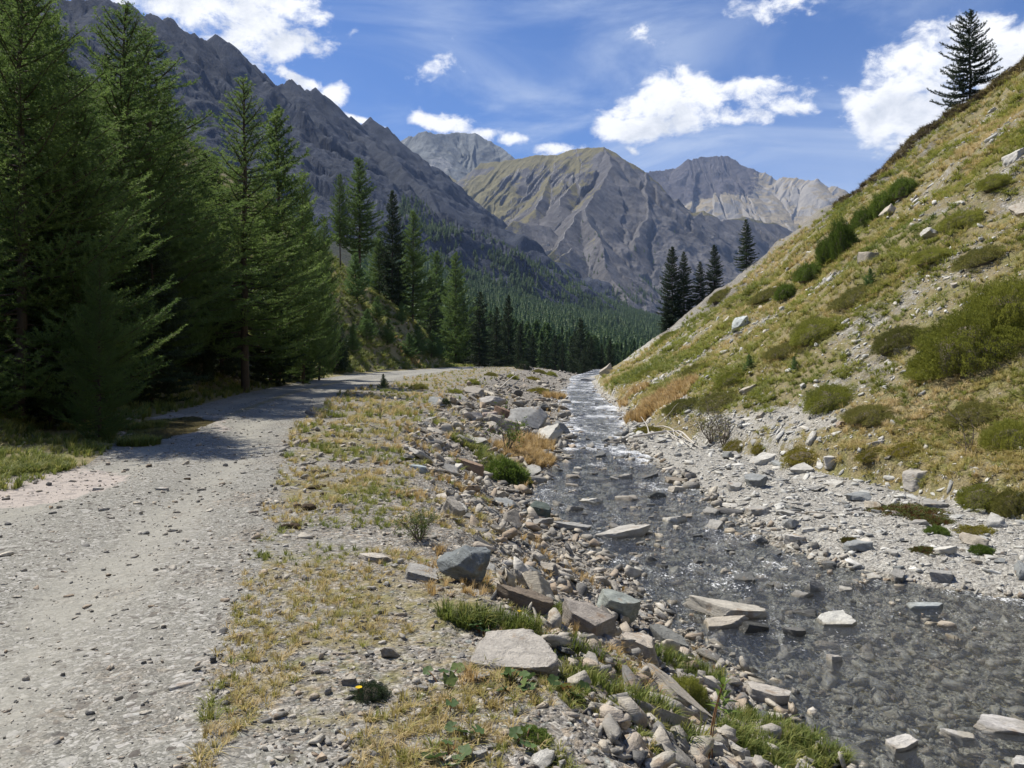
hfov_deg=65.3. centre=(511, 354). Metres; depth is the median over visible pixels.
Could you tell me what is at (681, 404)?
heath cushion
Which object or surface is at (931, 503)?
rock
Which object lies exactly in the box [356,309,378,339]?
young larch
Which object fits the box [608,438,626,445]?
rock
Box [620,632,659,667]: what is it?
rock
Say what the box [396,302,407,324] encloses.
young larch
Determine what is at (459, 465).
rock
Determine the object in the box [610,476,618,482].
rock
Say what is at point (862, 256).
rock
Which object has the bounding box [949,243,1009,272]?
heath cushion
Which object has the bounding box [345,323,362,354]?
young larch
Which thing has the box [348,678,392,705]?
ground plant
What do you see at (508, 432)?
willow sapling
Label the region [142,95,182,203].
spruce tree
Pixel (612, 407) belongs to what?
stream water
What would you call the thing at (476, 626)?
butterbur plant
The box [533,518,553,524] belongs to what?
rock
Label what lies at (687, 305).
pine tree
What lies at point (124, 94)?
larch tree
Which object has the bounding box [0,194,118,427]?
spruce tree
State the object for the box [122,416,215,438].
grass patch
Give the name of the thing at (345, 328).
bluff herbs
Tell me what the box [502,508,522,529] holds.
rock
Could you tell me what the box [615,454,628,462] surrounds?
rock
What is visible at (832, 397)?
juniper bush
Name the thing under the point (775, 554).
rock
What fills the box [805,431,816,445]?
rock
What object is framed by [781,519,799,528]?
rock
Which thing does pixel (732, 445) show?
moss cushion
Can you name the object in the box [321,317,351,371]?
tree
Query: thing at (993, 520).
rock
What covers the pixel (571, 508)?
rock
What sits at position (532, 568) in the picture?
rock
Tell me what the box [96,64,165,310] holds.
larch tree
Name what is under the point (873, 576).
rock
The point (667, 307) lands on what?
pine tree
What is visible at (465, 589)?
grass
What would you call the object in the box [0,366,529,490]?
roadside grass
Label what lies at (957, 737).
rock slab
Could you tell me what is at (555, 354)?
spruce tree
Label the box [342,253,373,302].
larch tree
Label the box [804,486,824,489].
rock
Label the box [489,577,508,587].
rock
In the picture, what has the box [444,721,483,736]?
butterbur plant
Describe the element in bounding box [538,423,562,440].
rock
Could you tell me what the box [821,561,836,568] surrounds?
rock
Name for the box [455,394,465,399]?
rock
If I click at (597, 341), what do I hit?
forest conifer
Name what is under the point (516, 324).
forest conifer
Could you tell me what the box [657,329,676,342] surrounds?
juniper bush
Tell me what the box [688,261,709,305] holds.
pine tree
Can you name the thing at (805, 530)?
rock
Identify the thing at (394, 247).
pine tree
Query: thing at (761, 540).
rock
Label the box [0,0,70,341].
spruce tree
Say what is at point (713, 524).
rock
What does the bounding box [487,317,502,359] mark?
forest conifer
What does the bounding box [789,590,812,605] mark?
rock
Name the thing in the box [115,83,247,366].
larch tree
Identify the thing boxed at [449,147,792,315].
central mountain
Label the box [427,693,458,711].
butterbur plant
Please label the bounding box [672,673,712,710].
shrub
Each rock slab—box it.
[154,487,168,489]
[168,679,193,690]
[404,562,438,582]
[440,496,465,518]
[470,628,557,677]
[493,406,509,417]
[522,571,554,597]
[595,524,649,548]
[599,363,612,375]
[649,623,688,648]
[664,477,687,485]
[683,595,767,623]
[703,615,748,636]
[746,681,790,708]
[893,346,910,354]
[906,602,942,614]
[938,728,982,747]
[973,714,1023,742]
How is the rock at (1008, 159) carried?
on the hillside at (997, 205)
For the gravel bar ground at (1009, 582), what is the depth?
12.35 m
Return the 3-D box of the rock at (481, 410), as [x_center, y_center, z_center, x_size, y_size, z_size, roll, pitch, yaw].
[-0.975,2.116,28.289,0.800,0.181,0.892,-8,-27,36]
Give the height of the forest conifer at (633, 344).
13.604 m
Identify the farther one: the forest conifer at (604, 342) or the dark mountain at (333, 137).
the dark mountain at (333, 137)
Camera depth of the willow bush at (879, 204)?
41.95 m
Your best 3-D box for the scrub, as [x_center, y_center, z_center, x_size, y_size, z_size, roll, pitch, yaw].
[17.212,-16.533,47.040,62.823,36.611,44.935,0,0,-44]
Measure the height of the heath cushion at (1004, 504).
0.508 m
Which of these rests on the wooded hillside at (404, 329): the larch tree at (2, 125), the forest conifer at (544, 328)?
the larch tree at (2, 125)
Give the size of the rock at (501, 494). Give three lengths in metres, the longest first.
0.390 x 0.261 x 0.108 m
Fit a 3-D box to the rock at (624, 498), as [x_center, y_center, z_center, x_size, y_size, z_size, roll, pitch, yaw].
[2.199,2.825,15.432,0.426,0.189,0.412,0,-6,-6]
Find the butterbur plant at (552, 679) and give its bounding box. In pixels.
[547,674,590,697]
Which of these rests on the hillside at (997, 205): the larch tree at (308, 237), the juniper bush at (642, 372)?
the juniper bush at (642, 372)
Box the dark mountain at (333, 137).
[31,0,624,311]
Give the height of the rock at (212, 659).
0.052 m
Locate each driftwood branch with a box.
[630,405,702,448]
[633,417,694,449]
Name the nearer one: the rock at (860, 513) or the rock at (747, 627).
the rock at (747, 627)
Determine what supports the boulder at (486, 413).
on the ground at (400, 677)
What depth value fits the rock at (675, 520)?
13.30 m
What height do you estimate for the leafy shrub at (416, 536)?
0.344 m
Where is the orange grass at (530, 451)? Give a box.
[395,335,698,467]
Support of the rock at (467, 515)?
on the ground at (400, 677)
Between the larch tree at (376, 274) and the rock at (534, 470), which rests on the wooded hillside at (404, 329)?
the larch tree at (376, 274)
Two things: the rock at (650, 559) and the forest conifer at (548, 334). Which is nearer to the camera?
the rock at (650, 559)
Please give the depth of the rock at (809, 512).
13.13 m
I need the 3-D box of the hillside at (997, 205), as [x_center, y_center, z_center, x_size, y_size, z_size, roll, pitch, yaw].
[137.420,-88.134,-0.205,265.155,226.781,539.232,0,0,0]
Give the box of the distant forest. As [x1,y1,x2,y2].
[350,192,684,353]
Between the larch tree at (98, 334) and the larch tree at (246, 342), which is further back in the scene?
the larch tree at (246, 342)
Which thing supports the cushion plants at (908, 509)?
on the gravel bar ground at (1009, 582)
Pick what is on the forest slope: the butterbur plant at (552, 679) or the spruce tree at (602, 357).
the spruce tree at (602, 357)
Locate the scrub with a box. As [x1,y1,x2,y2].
[613,75,1023,445]
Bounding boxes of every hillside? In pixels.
[0,96,457,455]
[594,71,1023,520]
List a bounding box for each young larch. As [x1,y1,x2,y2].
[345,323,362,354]
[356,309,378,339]
[368,296,386,319]
[377,374,388,387]
[379,319,398,343]
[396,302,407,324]
[399,333,419,357]
[411,323,429,354]
[424,330,444,357]
[432,337,445,358]
[435,318,454,360]
[742,354,755,371]
[789,356,800,371]
[863,268,877,284]
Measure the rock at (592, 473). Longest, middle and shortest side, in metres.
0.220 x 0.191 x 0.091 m
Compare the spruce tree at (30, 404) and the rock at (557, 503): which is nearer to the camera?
the rock at (557, 503)
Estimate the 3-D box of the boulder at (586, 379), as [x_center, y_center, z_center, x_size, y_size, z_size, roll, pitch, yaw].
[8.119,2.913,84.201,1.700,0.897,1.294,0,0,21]
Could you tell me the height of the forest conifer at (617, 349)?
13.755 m
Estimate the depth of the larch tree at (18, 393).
15.76 m
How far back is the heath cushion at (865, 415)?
17.98 m
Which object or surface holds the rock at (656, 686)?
on the ground at (400, 677)
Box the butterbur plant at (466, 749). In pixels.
[421,737,471,765]
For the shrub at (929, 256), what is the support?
on the hillside at (997, 205)
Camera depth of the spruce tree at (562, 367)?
149.82 m
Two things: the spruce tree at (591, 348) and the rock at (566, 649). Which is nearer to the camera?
the rock at (566, 649)
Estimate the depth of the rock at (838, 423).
18.58 m
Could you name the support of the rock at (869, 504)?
on the gravel bar ground at (1009, 582)
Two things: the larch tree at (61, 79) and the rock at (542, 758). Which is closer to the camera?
the rock at (542, 758)
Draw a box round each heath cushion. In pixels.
[660,396,699,414]
[677,362,705,377]
[693,388,740,413]
[707,287,734,303]
[746,286,779,304]
[762,341,798,359]
[826,282,882,310]
[839,403,892,426]
[869,324,925,355]
[937,401,1003,429]
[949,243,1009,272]
[988,487,1023,517]
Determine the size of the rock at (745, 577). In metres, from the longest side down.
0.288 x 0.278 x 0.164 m
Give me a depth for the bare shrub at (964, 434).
14.83 m
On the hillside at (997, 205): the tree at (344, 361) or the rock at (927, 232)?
the rock at (927, 232)
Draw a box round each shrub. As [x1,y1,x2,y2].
[375,401,387,418]
[388,503,439,540]
[410,384,428,389]
[442,398,452,407]
[448,388,463,394]
[465,378,480,384]
[483,372,498,376]
[484,456,530,486]
[507,373,519,379]
[514,359,531,370]
[526,386,549,393]
[527,375,540,380]
[532,369,546,373]
[544,371,557,376]
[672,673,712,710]
[686,392,731,443]
[704,404,738,446]
[935,398,979,454]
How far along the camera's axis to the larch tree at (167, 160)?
28.02 m
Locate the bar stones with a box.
[583,375,1023,613]
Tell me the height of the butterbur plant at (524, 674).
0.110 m
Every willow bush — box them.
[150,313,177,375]
[772,282,796,300]
[791,260,823,283]
[813,234,831,265]
[826,211,859,259]
[849,204,874,230]
[866,189,894,218]
[885,174,918,200]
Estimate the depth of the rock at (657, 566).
10.50 m
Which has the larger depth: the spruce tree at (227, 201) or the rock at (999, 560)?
the spruce tree at (227, 201)
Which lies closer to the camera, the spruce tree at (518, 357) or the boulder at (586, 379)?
the boulder at (586, 379)
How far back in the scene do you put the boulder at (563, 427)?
28.29 m
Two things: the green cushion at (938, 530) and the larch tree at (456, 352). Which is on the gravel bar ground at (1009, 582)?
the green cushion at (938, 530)
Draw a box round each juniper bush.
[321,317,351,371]
[634,369,651,378]
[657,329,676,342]
[710,367,751,387]
[788,315,843,346]
[801,382,860,415]
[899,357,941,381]
[904,304,1023,379]
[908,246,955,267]
[931,208,986,231]
[953,480,996,512]
[958,271,1023,337]
[975,173,1013,192]
[977,417,1023,453]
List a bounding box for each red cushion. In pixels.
[840,536,856,542]
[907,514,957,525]
[907,545,939,555]
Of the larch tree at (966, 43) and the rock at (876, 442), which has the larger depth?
the larch tree at (966, 43)
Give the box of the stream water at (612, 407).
[528,369,1023,767]
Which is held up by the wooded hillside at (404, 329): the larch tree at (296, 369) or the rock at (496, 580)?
the larch tree at (296, 369)
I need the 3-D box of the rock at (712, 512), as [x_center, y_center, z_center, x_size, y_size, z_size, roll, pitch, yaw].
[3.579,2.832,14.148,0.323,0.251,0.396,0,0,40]
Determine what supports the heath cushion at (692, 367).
on the hillside at (997, 205)
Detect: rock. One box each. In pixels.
[210,656,215,662]
[341,673,356,685]
[357,553,392,562]
[380,646,399,657]
[403,453,414,458]
[408,447,433,462]
[409,464,425,473]
[409,706,419,712]
[413,427,430,432]
[415,684,427,691]
[428,396,441,404]
[441,463,458,476]
[454,463,462,469]
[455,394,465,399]
[456,458,483,475]
[462,386,484,394]
[465,513,474,518]
[471,437,487,443]
[472,749,487,760]
[474,535,495,553]
[474,673,489,681]
[479,408,492,412]
[483,503,499,515]
[487,413,520,431]
[487,562,495,571]
[487,743,496,749]
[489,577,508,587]
[490,434,501,441]
[490,500,497,505]
[491,490,506,497]
[493,497,516,508]
[496,583,553,617]
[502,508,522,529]
[521,541,530,546]
[526,464,541,475]
[527,565,541,575]
[528,748,554,767]
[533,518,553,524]
[537,432,583,445]
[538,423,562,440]
[538,562,554,573]
[539,403,551,411]
[551,465,562,475]
[553,500,564,509]
[553,521,591,533]
[556,646,574,653]
[564,474,580,480]
[564,505,583,515]
[565,483,577,489]
[573,466,581,470]
[578,540,587,547]
[579,498,603,507]
[587,755,597,764]
[588,472,597,476]
[590,681,607,702]
[592,451,608,464]
[595,646,616,666]
[600,605,611,614]
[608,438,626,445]
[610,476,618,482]
[613,429,628,438]
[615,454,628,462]
[615,495,637,505]
[618,473,633,485]
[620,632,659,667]
[628,552,637,557]
[629,560,638,566]
[633,698,690,731]
[641,474,652,481]
[644,662,712,716]
[645,556,657,566]
[647,492,666,504]
[647,681,658,692]
[655,564,667,571]
[662,516,686,529]
[668,486,684,496]
[673,525,682,533]
[683,513,691,520]
[692,534,702,540]
[693,559,704,567]
[697,570,703,577]
[697,673,730,698]
[702,506,720,519]
[706,519,723,535]
[710,741,723,756]
[722,451,733,458]
[725,549,734,553]
[726,482,741,490]
[728,652,735,657]
[734,571,755,592]
[737,621,768,640]
[739,384,756,394]
[744,472,767,486]
[744,506,771,516]
[745,756,772,767]
[749,452,775,464]
[750,535,767,548]
[756,411,764,418]
[756,709,769,715]
[759,469,774,473]
[765,583,773,589]
[771,460,782,465]
[771,550,781,559]
[776,509,794,515]
[777,585,782,592]
[780,567,788,574]
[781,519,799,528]
[782,627,805,641]
[783,534,805,543]
[784,505,804,509]
[784,675,792,680]
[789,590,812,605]
[790,462,814,473]
[791,688,799,695]
[792,609,817,619]
[801,527,814,532]
[802,515,809,520]
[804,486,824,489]
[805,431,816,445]
[805,511,818,513]
[814,610,857,635]
[815,526,828,531]
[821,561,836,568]
[823,456,836,469]
[826,654,842,670]
[829,480,843,487]
[829,527,836,531]
[835,421,846,427]
[839,585,851,596]
[842,540,874,551]
[844,491,871,500]
[845,706,851,712]
[848,510,863,515]
[857,252,878,264]
[864,501,884,508]
[866,572,882,580]
[867,440,884,446]
[878,204,896,216]
[885,549,897,556]
[885,734,917,760]
[890,568,904,583]
[892,566,903,568]
[909,519,928,524]
[920,227,937,238]
[922,499,949,507]
[930,569,953,583]
[931,546,957,554]
[950,282,957,288]
[959,532,988,545]
[971,558,982,563]
[975,509,985,513]
[986,512,1007,527]
[994,558,1004,563]
[995,550,1006,554]
[1001,147,1023,166]
[1008,202,1023,216]
[1009,755,1023,767]
[1014,560,1023,579]
[1016,689,1023,696]
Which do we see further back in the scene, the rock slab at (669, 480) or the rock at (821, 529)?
the rock slab at (669, 480)
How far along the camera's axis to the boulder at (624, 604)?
7.58 m
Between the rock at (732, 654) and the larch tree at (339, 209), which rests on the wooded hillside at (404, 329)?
the larch tree at (339, 209)
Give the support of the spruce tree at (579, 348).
on the ground at (400, 677)
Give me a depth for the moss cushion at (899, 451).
16.00 m
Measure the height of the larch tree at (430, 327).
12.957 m
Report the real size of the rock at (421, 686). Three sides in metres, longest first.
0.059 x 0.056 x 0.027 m
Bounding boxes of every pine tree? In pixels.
[371,190,411,305]
[656,246,687,327]
[657,296,674,332]
[670,251,700,317]
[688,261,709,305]
[701,245,724,296]
[733,219,759,271]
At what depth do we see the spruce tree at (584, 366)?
139.89 m
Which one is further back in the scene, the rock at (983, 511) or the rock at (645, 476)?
the rock at (645, 476)
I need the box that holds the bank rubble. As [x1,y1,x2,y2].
[399,367,856,767]
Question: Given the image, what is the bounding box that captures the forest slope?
[325,240,502,366]
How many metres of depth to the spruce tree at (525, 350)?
144.64 m
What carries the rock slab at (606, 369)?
on the hillside at (997, 205)
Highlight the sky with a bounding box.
[69,0,1023,193]
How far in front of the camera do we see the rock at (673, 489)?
16.29 m
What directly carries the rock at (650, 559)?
in the stream water at (612, 407)
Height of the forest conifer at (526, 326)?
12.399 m
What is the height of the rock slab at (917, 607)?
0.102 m
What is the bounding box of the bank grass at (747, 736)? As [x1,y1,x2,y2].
[421,591,860,767]
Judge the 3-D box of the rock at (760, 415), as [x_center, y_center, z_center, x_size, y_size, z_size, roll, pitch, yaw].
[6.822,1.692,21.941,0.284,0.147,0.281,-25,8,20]
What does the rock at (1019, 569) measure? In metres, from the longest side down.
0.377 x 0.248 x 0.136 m
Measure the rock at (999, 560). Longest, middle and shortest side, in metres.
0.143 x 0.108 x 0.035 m
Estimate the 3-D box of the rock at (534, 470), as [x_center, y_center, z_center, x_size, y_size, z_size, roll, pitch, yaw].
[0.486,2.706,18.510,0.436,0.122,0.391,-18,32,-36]
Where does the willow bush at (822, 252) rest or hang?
on the hillside at (997, 205)
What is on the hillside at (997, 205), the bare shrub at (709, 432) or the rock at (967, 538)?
the bare shrub at (709, 432)
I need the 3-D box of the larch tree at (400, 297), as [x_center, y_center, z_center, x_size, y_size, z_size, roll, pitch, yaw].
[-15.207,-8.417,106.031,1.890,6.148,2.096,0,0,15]
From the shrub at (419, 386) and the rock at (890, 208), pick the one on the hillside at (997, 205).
the rock at (890, 208)
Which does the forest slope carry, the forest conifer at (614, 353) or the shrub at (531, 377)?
the forest conifer at (614, 353)
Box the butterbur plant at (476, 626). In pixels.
[465,620,490,633]
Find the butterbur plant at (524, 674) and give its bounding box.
[496,667,535,693]
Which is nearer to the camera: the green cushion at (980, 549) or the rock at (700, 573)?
the rock at (700, 573)
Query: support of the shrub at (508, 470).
on the ground at (400, 677)
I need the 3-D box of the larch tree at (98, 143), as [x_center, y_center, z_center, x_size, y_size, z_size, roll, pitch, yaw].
[-15.180,-5.045,28.615,4.061,9.036,4.429,0,0,-16]
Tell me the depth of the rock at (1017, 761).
5.43 m
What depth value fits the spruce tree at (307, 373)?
46.94 m
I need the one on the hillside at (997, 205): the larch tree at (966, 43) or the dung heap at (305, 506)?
the larch tree at (966, 43)
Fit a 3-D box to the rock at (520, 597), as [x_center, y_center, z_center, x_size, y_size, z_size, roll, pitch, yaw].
[0.074,1.726,5.513,0.413,0.208,0.226,14,1,6]
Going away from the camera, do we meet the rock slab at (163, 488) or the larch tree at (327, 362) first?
the rock slab at (163, 488)
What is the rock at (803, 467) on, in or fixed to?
on the gravel bar ground at (1009, 582)
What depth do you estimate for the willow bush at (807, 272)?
39.64 m
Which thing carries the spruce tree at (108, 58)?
on the wooded hillside at (404, 329)
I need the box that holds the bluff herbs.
[169,174,477,374]
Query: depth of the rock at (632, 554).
11.15 m
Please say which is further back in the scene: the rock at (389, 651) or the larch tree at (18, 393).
the larch tree at (18, 393)
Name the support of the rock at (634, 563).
on the stream bed at (1014, 752)
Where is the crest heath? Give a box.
[831,52,1023,207]
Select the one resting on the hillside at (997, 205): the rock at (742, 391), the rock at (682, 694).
the rock at (742, 391)
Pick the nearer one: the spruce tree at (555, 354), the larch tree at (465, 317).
the larch tree at (465, 317)
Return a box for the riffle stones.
[552,391,976,645]
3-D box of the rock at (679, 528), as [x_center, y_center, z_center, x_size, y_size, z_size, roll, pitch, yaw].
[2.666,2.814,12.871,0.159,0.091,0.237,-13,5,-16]
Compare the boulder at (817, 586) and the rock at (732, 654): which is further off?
the boulder at (817, 586)
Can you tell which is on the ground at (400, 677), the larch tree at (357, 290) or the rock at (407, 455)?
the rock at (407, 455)
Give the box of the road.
[0,367,480,767]
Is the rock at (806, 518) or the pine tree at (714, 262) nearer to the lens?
the rock at (806, 518)
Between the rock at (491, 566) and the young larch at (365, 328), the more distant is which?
the young larch at (365, 328)
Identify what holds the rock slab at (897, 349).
on the hillside at (997, 205)
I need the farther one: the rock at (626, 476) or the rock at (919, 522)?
the rock at (626, 476)
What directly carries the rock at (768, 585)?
in the stream water at (612, 407)
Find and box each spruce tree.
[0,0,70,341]
[0,14,49,343]
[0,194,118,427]
[4,5,101,144]
[73,52,138,152]
[112,214,211,406]
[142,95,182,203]
[162,192,234,375]
[207,160,248,309]
[208,213,265,375]
[237,260,305,385]
[273,285,326,380]
[463,292,499,366]
[485,307,508,366]
[496,294,516,366]
[507,323,534,366]
[514,344,520,365]
[527,334,540,367]
[539,339,550,368]
[547,335,566,371]
[556,342,569,371]
[563,330,582,373]
[565,318,593,373]
[577,347,591,374]
[579,336,603,374]
[596,344,607,370]
[604,341,616,366]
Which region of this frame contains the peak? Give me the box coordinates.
[647,156,847,231]
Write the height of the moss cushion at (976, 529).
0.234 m
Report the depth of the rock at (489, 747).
3.34 m
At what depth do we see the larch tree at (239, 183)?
51.26 m
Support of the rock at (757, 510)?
on the gravel bar ground at (1009, 582)
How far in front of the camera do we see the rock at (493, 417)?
25.51 m
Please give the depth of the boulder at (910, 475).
15.14 m
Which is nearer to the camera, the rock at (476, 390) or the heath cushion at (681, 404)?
the heath cushion at (681, 404)
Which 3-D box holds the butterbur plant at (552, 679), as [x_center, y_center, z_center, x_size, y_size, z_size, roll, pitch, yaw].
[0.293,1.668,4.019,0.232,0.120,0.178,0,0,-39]
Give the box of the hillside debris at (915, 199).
[599,88,1023,517]
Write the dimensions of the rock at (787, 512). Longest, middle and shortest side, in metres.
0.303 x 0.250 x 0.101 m
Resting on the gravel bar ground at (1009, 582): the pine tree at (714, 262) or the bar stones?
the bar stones
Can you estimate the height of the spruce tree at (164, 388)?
5.955 m
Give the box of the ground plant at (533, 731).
[511,723,554,751]
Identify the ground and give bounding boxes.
[0,367,792,767]
[590,375,1023,602]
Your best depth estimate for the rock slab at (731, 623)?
8.21 m
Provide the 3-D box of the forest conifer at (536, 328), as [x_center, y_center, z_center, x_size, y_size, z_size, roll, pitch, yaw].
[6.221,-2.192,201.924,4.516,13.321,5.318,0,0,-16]
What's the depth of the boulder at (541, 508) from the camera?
13.29 m
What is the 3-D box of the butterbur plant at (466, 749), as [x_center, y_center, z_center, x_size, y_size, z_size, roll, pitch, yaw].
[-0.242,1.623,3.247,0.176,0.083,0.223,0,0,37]
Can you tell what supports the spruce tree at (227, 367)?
on the wooded hillside at (404, 329)
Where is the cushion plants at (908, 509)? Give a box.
[865,502,952,518]
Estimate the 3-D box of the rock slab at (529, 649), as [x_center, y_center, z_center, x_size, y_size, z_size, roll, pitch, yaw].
[-0.007,1.644,4.352,0.468,0.108,0.393,-4,16,-11]
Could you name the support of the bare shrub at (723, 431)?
on the gravel bar ground at (1009, 582)
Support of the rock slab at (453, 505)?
on the ground at (400, 677)
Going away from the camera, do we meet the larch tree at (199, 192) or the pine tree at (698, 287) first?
the larch tree at (199, 192)
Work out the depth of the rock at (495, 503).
12.98 m
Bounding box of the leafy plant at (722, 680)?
[706,674,742,758]
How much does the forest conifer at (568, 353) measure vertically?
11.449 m
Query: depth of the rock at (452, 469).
14.05 m
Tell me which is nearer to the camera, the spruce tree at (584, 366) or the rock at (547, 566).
the rock at (547, 566)
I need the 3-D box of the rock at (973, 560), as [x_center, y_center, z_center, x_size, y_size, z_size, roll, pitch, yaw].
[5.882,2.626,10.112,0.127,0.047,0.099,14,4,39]
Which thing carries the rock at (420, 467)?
on the ground at (400, 677)
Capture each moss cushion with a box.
[632,424,662,433]
[721,438,743,452]
[750,443,763,455]
[780,444,820,469]
[853,446,883,463]
[883,441,925,458]
[950,524,998,534]
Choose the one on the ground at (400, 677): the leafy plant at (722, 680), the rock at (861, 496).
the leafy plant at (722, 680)
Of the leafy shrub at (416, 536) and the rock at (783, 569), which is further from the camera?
the rock at (783, 569)
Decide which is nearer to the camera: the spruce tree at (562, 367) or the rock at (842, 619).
the rock at (842, 619)
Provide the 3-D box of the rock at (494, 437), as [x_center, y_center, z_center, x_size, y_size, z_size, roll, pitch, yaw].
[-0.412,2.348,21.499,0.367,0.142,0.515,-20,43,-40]
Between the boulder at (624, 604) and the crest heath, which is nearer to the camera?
the boulder at (624, 604)
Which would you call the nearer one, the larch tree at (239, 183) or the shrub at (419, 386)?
the shrub at (419, 386)
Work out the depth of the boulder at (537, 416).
28.22 m
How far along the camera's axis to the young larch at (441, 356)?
104.59 m
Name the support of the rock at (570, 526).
on the stream bed at (1014, 752)
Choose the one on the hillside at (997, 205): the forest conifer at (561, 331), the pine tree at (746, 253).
the pine tree at (746, 253)
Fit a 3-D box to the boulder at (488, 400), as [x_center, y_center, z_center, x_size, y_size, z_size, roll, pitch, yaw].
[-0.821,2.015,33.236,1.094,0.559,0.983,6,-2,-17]
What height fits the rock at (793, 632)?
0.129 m
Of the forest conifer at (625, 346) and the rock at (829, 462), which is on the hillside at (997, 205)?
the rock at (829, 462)
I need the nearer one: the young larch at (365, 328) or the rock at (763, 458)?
the rock at (763, 458)
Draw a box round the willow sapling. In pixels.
[480,394,527,449]
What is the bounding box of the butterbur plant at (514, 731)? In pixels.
[509,724,536,749]
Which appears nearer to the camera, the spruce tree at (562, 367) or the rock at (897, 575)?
the rock at (897, 575)
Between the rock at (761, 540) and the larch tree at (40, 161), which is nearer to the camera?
the rock at (761, 540)
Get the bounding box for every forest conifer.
[473,310,482,357]
[476,317,490,360]
[486,311,495,358]
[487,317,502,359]
[513,319,517,340]
[514,322,526,356]
[523,323,530,347]
[524,328,535,358]
[531,319,539,367]
[535,330,547,366]
[542,322,551,363]
[543,322,557,368]
[556,334,563,365]
[560,326,564,340]
[565,336,575,372]
[586,332,593,364]
[593,335,601,362]
[595,337,600,363]
[602,335,606,353]
[612,348,616,364]
[615,343,621,362]
[619,342,623,361]
[623,339,627,357]
[632,339,637,351]
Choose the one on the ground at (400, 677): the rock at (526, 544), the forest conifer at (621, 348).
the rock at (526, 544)
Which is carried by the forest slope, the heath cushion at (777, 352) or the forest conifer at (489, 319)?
the forest conifer at (489, 319)
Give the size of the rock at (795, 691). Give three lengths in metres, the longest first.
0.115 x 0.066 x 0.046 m
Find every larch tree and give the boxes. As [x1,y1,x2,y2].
[0,0,186,424]
[0,1,101,344]
[0,65,34,242]
[0,67,180,424]
[15,10,143,335]
[42,255,149,439]
[57,0,242,388]
[69,91,130,322]
[81,21,272,378]
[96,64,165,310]
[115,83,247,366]
[173,149,240,356]
[178,74,330,391]
[182,174,219,292]
[223,166,263,333]
[230,104,339,384]
[282,173,340,383]
[292,195,327,292]
[305,228,347,379]
[315,216,340,307]
[328,174,352,266]
[332,157,388,282]
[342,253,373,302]
[364,231,389,292]
[389,210,440,321]
[393,269,404,306]
[416,250,453,347]
[416,277,444,349]
[433,252,479,363]
[452,302,477,364]
[927,9,1005,109]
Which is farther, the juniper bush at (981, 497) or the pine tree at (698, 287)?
the pine tree at (698, 287)
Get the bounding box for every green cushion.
[923,523,951,535]
[968,543,995,555]
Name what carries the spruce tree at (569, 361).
on the ground at (400, 677)
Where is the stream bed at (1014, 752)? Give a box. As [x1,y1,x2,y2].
[529,375,1023,767]
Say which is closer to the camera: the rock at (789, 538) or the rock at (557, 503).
the rock at (789, 538)
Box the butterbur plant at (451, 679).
[423,662,464,685]
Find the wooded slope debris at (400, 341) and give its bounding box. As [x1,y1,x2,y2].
[0,150,441,447]
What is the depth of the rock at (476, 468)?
15.97 m
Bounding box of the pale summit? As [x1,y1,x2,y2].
[401,131,514,181]
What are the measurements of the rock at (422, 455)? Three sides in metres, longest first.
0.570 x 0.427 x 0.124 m
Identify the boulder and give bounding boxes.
[436,545,490,583]
[464,412,482,420]
[479,396,505,406]
[482,411,497,417]
[508,406,547,429]
[526,500,550,517]
[553,421,570,433]
[561,599,616,636]
[580,377,595,382]
[596,588,640,622]
[732,316,748,331]
[809,580,826,600]
[902,468,926,491]
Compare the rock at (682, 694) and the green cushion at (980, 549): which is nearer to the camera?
the rock at (682, 694)
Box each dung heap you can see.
[281,522,300,528]
[293,503,315,510]
[308,485,319,488]
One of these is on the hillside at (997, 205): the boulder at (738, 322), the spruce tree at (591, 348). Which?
the boulder at (738, 322)
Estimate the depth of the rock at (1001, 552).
10.45 m
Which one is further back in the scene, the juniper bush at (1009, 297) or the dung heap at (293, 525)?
the juniper bush at (1009, 297)
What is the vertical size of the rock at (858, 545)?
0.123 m

